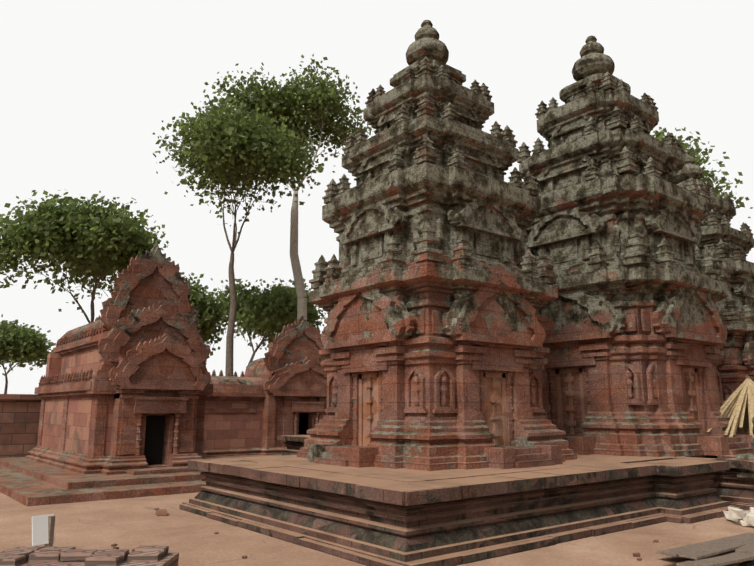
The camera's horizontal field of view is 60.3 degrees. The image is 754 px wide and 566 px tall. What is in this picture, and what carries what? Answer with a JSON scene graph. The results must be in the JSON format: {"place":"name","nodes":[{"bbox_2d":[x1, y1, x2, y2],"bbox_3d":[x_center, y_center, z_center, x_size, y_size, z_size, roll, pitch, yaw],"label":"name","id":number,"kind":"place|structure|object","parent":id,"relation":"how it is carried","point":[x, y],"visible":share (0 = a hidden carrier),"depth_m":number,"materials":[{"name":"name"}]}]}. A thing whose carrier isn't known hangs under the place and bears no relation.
{"place":"outdoors","nodes":[
{"label":"outdoors","id":0,"kind":"place"},
{"bbox_2d":[0,492,753,565],"bbox_3d":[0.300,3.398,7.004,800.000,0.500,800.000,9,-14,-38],"label":"ground","id":1,"kind":"structure","parent":0,"point":[190,538],"depth_m":8.95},
{"bbox_2d":[0,394,40,457],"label":"enclosure wall","id":2,"kind":"structure","parent":1,"relation":"on","point":[19,420],"depth_m":20.61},
{"bbox_2d":[0,314,55,393],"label":"tree","id":3,"kind":"object","parent":1,"relation":"on","point":[16,340],"depth_m":49.90,"materials":[{"name":"green plant"}]},
{"bbox_2d":[32,514,54,546],"bbox_3d":[-4.096,3.095,7.952,0.120,0.477,0.260,-9,-14,38],"label":"sign","id":4,"kind":"object","parent":1,"relation":"on","point":[43,529],"visible":0.82,"depth_m":7.96,"materials":[{"name":"white wood"}]},
{"bbox_2d":[0,189,170,322],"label":"tree","id":5,"kind":"object","parent":1,"relation":"on","point":[64,224],"depth_m":37.05,"materials":[{"name":"green plant"}]},
{"bbox_2d":[0,545,178,565],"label":"ruined brick wall","id":6,"kind":"structure","parent":1,"relation":"on","point":[145,555],"depth_m":6.16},
{"bbox_2d":[0,242,212,505],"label":"library","id":7,"kind":"structure","parent":1,"relation":"on","point":[124,389],"depth_m":16.24,"materials":[{"name":"stone"}]},
{"bbox_2d":[181,272,244,355],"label":"tree","id":8,"kind":"object","parent":1,"relation":"on","point":[206,306],"depth_m":42.03,"materials":[{"name":"green plant"}]},
{"bbox_2d":[153,91,325,375],"bbox_3d":[-8.821,-1.204,39.555,10.426,21.042,12.953,9,-14,-38],"label":"tree","id":9,"kind":"object","parent":1,"relation":"on","point":[280,155],"depth_m":38.66,"materials":[{"name":"green plant"}]},
{"bbox_2d":[208,278,314,364],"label":"tree","id":10,"kind":"object","parent":1,"relation":"on","point":[280,298],"depth_m":47.18,"materials":[{"name":"green plant"}]},
{"bbox_2d":[203,316,326,458],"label":"gate building","id":11,"kind":"structure","parent":1,"relation":"on","point":[262,404],"depth_m":25.34,"materials":[{"name":"stone"}]},
{"bbox_2d":[203,53,375,319],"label":"tree","id":12,"kind":"object","parent":1,"relation":"on","point":[294,94],"depth_m":46.80,"materials":[{"name":"green plant"}]},
{"bbox_2d":[253,278,327,335],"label":"tree","id":13,"kind":"object","parent":1,"relation":"on","point":[312,317],"depth_m":53.13,"materials":[{"name":"green plant"}]},
{"bbox_2d":[111,508,658,560],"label":"courtyard stones","id":14,"kind":"object","parent":1,"relation":"on","point":[161,512],"visible":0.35,"depth_m":8.67,"materials":[{"name":"brown stone"}]},
{"bbox_2d":[179,435,753,565],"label":"platform","id":15,"kind":"structure","parent":1,"relation":"on","point":[373,516],"depth_m":9.10,"materials":[{"name":"stone"}]},
{"bbox_2d":[517,36,753,456],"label":"tower","id":16,"kind":"structure","parent":15,"relation":"on","point":[634,327],"depth_m":14.35,"materials":[{"name":"stone"}]},
{"bbox_2d":[707,376,753,436],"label":"thatch shelter","id":17,"kind":"object","parent":15,"relation":"on","point":[737,406],"visible":0.77,"depth_m":14.56,"materials":[{"name":"beige plant"}]},
{"bbox_2d":[736,417,753,477],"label":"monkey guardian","id":18,"kind":"object","parent":15,"relation":"on","point":[744,473],"visible":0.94,"depth_m":11.85,"materials":[{"name":"stone"}]},
{"bbox_2d":[650,127,752,217],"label":"tree","id":19,"kind":"object","parent":1,"relation":"on","point":[693,153],"depth_m":40.85,"materials":[{"name":"green plant"}]},
{"bbox_2d":[657,533,753,565],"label":"planks","id":20,"kind":"object","parent":1,"relation":"on","point":[706,553],"visible":1,"depth_m":7.19,"materials":[{"name":"grey wood"}]},
{"bbox_2d":[723,506,753,526],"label":"pale rubble","id":21,"kind":"object","parent":1,"relation":"on","point":[742,517],"visible":1,"depth_m":9.93,"materials":[{"name":"beige stone"}]},
{"bbox_2d":[0,0,753,393],"label":"sky","id":22,"kind":"structure","parent":0,"point":[86,86],"materials":[{"name":"white"}]},
{"bbox_2d":[297,20,576,470],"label":"tower","id":23,"kind":"structure","parent":0,"point":[434,290],"depth_m":11.43,"materials":[{"name":"stone"}]},
{"bbox_2d":[672,150,753,434],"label":"tower","id":24,"kind":"structure","parent":0,"point":[725,242],"depth_m":18.30,"materials":[{"name":"stone"}]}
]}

